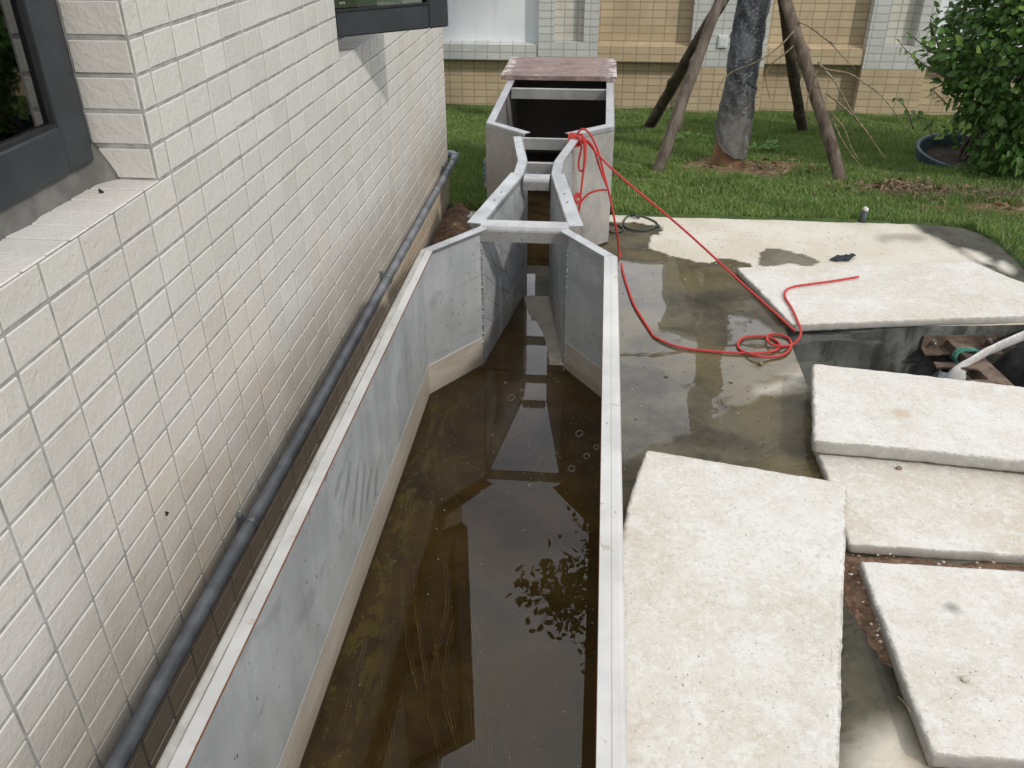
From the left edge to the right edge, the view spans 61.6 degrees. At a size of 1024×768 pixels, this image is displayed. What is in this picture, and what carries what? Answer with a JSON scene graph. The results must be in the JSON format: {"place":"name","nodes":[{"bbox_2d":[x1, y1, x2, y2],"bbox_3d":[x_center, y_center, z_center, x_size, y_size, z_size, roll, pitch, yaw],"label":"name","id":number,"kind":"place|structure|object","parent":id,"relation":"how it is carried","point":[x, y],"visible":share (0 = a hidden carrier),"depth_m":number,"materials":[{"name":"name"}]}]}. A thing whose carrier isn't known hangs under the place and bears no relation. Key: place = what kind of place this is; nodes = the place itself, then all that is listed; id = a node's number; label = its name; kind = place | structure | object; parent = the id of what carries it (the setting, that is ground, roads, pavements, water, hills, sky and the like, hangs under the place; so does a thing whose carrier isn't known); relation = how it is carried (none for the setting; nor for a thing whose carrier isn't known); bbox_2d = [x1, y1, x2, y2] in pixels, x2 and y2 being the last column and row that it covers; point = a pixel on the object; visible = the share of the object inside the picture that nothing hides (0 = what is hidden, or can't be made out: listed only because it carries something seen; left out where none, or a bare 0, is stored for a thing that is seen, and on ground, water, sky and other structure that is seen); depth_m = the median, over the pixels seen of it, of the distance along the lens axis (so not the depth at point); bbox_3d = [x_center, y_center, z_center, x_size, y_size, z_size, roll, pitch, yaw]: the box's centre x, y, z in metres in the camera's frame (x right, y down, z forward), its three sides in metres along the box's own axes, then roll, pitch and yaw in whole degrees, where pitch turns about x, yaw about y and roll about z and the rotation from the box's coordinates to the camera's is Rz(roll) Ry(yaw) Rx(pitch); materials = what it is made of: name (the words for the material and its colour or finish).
{"place":"outdoors","nodes":[
{"label":"outdoors","id":0,"kind":"place"},
{"bbox_2d":[339,370,598,766],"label":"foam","id":1,"kind":"object","parent":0,"point":[508,492],"visible":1,"depth_m":2.29,"materials":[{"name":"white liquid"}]},
{"bbox_2d":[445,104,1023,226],"bbox_3d":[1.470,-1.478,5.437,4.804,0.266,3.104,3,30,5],"label":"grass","id":2,"kind":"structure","parent":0,"point":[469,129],"depth_m":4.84,"materials":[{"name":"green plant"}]},
{"bbox_2d":[446,104,1023,268],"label":"ground","id":3,"kind":"structure","parent":0,"point":[769,172],"depth_m":4.24,"materials":[{"name":"soil"}]},
{"bbox_2d":[0,0,448,767],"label":"house","id":4,"kind":"structure","parent":3,"relation":"on","point":[210,210],"depth_m":1.48,"materials":[{"name":"beige tile"}]},
{"bbox_2d":[0,0,119,240],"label":"window","id":5,"kind":"structure","parent":4,"relation":"in","point":[48,156],"depth_m":1.26,"materials":[{"name":"grey glass"}]},
{"bbox_2d":[103,150,458,767],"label":"conduit","id":6,"kind":"object","parent":4,"relation":"attached to","point":[127,744],"visible":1,"depth_m":1.80,"materials":[{"name":"grey plastic"}]},
{"bbox_2d":[335,0,447,40],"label":"window","id":7,"kind":"structure","parent":4,"relation":"in","point":[358,17],"depth_m":2.49,"materials":[{"name":"grey metal"}]},
{"bbox_2d":[429,200,470,251],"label":"soil","id":8,"kind":"structure","parent":3,"relation":"on","point":[461,224],"depth_m":4.00,"materials":[{"name":"brown soil"}]},
{"bbox_2d":[643,0,728,128],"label":"timber prop","id":9,"kind":"object","parent":3,"relation":"on","point":[674,81],"visible":0.77,"depth_m":5.56,"materials":[{"name":"brown wood"}]},
{"bbox_2d":[652,0,726,172],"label":"timber prop","id":10,"kind":"object","parent":3,"relation":"on","point":[675,123],"visible":0.96,"depth_m":4.75,"materials":[{"name":"brown wood"}]},
{"bbox_2d":[675,131,709,142],"bbox_3d":[1.169,-1.613,5.659,0.276,0.096,0.211,17,35,27],"label":"weed","id":11,"kind":"object","parent":3,"relation":"on","point":[687,136],"visible":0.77,"depth_m":5.66,"materials":[{"name":"green plant"}]},
{"bbox_2d":[442,0,1021,115],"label":"boundary wall","id":12,"kind":"structure","parent":3,"relation":"on","point":[645,43],"depth_m":6.67,"materials":[{"name":"beige tile"}]},
{"bbox_2d":[717,35,727,47],"bbox_3d":[1.605,-2.606,6.547,0.072,0.090,0.018,3,30,5],"label":"switch box","id":13,"kind":"object","parent":12,"relation":"attached to","point":[722,41],"visible":1,"depth_m":6.54,"materials":[{"name":"white plastic"}]},
{"bbox_2d":[449,102,1020,222],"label":"tall grass","id":14,"kind":"structure","parent":3,"relation":"on","point":[480,150],"depth_m":5.32,"materials":[{"name":"green plant"}]},
{"bbox_2d":[711,0,770,166],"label":"tree","id":15,"kind":"object","parent":3,"relation":"on","point":[733,123],"visible":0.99,"depth_m":4.86,"materials":[{"name":"grey plant"}]},
{"bbox_2d":[749,139,779,151],"bbox_3d":[1.567,-1.500,5.443,0.264,0.097,0.199,3,30,5],"label":"weed","id":16,"kind":"object","parent":3,"relation":"on","point":[767,145],"visible":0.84,"depth_m":5.42,"materials":[{"name":"green plant"}]},
{"bbox_2d":[777,0,807,130],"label":"timber prop","id":17,"kind":"object","parent":3,"relation":"on","point":[794,78],"visible":0.77,"depth_m":5.42,"materials":[{"name":"brown wood"}]},
{"bbox_2d":[717,0,910,180],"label":"timber prop","id":18,"kind":"object","parent":3,"relation":"on","point":[814,96],"visible":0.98,"depth_m":4.60,"materials":[{"name":"brown wood"}]},
{"bbox_2d":[654,157,1023,210],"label":"leaf litter","id":19,"kind":"object","parent":3,"relation":"on","point":[906,184],"visible":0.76,"depth_m":4.57,"materials":[{"name":"brown plant"}]},
{"bbox_2d":[859,206,868,222],"bbox_3d":[1.657,-0.782,4.060,0.040,0.117,0.036,3,30,5],"label":"pipe stub","id":20,"kind":"object","parent":3,"relation":"on","point":[863,215],"visible":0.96,"depth_m":4.04,"materials":[{"name":"white plastic"}]},
{"bbox_2d":[922,144,978,166],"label":"soil","id":21,"kind":"structure","parent":3,"relation":"on","point":[945,153],"depth_m":5.25,"materials":[{"name":"brown soil"}]},
{"bbox_2d":[892,0,1023,176],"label":"shrub","id":22,"kind":"object","parent":21,"relation":"in","point":[980,76],"visible":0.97,"depth_m":4.57,"materials":[{"name":"green plant"}]},
{"bbox_2d":[915,133,989,169],"bbox_3d":[2.668,-1.365,5.190,0.454,0.193,0.454,3,30,5],"label":"pot rim","id":23,"kind":"object","parent":3,"relation":"on","point":[926,141],"visible":0.41,"depth_m":5.29,"materials":[{"name":"blue plastic"}]},
{"bbox_2d":[955,160,1014,178],"bbox_3d":[2.707,-1.209,4.855,0.336,0.097,0.231,-8,31,-14],"label":"weed","id":24,"kind":"object","parent":3,"relation":"on","point":[977,169],"visible":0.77,"depth_m":4.84,"materials":[{"name":"green plant"}]},
{"bbox_2d":[466,211,1023,767],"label":"pavement","id":25,"kind":"structure","parent":0,"point":[696,407],"depth_m":3.10,"materials":[{"name":"concrete"}]},
{"bbox_2d":[156,80,627,767],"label":"metering flume","id":26,"kind":"object","parent":25,"relation":"on","point":[518,292],"visible":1,"depth_m":1.92,"materials":[{"name":"concrete"}]},
{"bbox_2d":[484,157,486,186],"bbox_3d":[-0.106,-0.952,3.801,0.010,0.140,0.135,5,31,9],"label":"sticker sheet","id":27,"kind":"object","parent":26,"relation":"attached to","point":[485,176],"visible":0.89,"depth_m":3.75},
{"bbox_2d":[501,57,616,81],"bbox_3d":[0.261,-1.685,4.589,0.590,0.023,0.536,3,30,5],"label":"wooden board","id":28,"kind":"object","parent":26,"relation":"on","point":[560,68],"visible":1,"depth_m":4.50,"materials":[{"name":"wood"}]},
{"bbox_2d":[609,213,659,232],"bbox_3d":[0.555,-0.749,4.024,0.273,0.022,0.202,-21,36,-32],"label":"cable loop","id":29,"kind":"object","parent":25,"relation":"on","point":[639,216],"visible":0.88,"depth_m":4.02,"materials":[{"name":"black rubber"}]},
{"bbox_2d":[568,128,858,358],"bbox_3d":[0.691,-0.547,3.153,1.182,0.571,0.783,10,32,17],"label":"red rope","id":30,"kind":"object","parent":25,"relation":"on","point":[583,140],"visible":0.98,"depth_m":3.27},
{"bbox_2d":[442,202,1023,642],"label":"gravel","id":31,"kind":"structure","parent":25,"relation":"on","point":[852,562],"depth_m":2.00,"materials":[{"name":"brown stone"}]},
{"bbox_2d":[623,451,846,767],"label":"concrete slab","id":32,"kind":"object","parent":25,"relation":"on","point":[733,586],"depth_m":1.79,"materials":[{"name":"beige concrete"}]},
{"bbox_2d":[618,224,985,689],"bbox_3d":[1.138,0.000,2.759,1.610,0.003,3.041,3,30,5],"label":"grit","id":33,"kind":"object","parent":25,"relation":"on","point":[720,338],"visible":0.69,"depth_m":3.17,"materials":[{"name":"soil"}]},
{"bbox_2d":[830,253,855,260],"bbox_3d":[1.415,-0.538,3.659,0.132,0.012,0.056,-11,32,-18],"label":"rag","id":34,"kind":"object","parent":25,"relation":"on","point":[847,257],"visible":1,"depth_m":3.66,"materials":[{"name":"fabric"}]},
{"bbox_2d":[736,262,1023,331],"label":"concrete slab","id":35,"kind":"object","parent":25,"relation":"on","point":[908,295],"depth_m":3.28,"materials":[{"name":"beige concrete"}]},
{"bbox_2d":[813,452,1023,563],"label":"concrete slab","id":36,"kind":"object","parent":25,"relation":"on","point":[919,509],"depth_m":2.17,"materials":[{"name":"beige concrete"}]},
{"bbox_2d":[810,364,1023,471],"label":"concrete slab","id":37,"kind":"object","parent":36,"relation":"on","point":[890,415],"depth_m":2.44,"materials":[{"name":"beige concrete"}]},
{"bbox_2d":[844,556,1023,667],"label":"soil","id":38,"kind":"structure","parent":25,"relation":"on","point":[860,611],"depth_m":1.96,"materials":[{"name":"brown soil"}]},
{"bbox_2d":[859,562,1023,767],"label":"concrete slab","id":39,"kind":"object","parent":25,"relation":"on","point":[943,630],"depth_m":1.75,"materials":[{"name":"beige concrete"}]},
{"bbox_2d":[961,676,970,681],"bbox_3d":[0.891,0.579,1.687,0.018,0.010,0.014,-8,31,-14],"label":"pebble","id":40,"kind":"object","parent":39,"relation":"on","point":[965,679],"visible":1,"depth_m":1.68,"materials":[{"name":"beige stone"}]},
{"bbox_2d":[938,369,949,377],"bbox_3d":[1.535,0.269,3.232,0.033,0.758,0.033,3,30,5],"label":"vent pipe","id":41,"kind":"object","parent":25,"relation":"on","point":[943,373],"visible":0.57,"depth_m":3.04,"materials":[{"name":"white plastic"}]},
{"bbox_2d":[920,334,1013,385],"bbox_3d":[1.601,0.071,2.777,0.285,0.064,0.920,3,30,5],"label":"support bracket","id":42,"kind":"object","parent":25,"relation":"attached to","point":[984,370],"visible":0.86,"depth_m":3.12,"materials":[{"name":"metal"}]},
{"bbox_2d":[952,347,979,362],"bbox_3d":[1.625,-0.097,3.071,0.104,0.074,0.039,-1,30,-2],"label":"teal rope","id":43,"kind":"object","parent":42,"relation":"attached to","point":[956,352],"visible":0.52,"depth_m":3.06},
{"bbox_2d":[946,331,1023,379],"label":"flat hose","id":44,"kind":"object","parent":42,"relation":"on","point":[957,372],"visible":0.59,"depth_m":2.99,"materials":[{"name":"white fabric"}]},
{"bbox_2d":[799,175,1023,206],"bbox_3d":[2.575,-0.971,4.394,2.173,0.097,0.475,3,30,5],"label":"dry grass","id":45,"kind":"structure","parent":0,"point":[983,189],"depth_m":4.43,"materials":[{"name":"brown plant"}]},
{"bbox_2d":[968,217,1023,261],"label":"grass","id":46,"kind":"structure","parent":0,"point":[989,229],"depth_m":3.89,"materials":[{"name":"green plant"}]}
]}

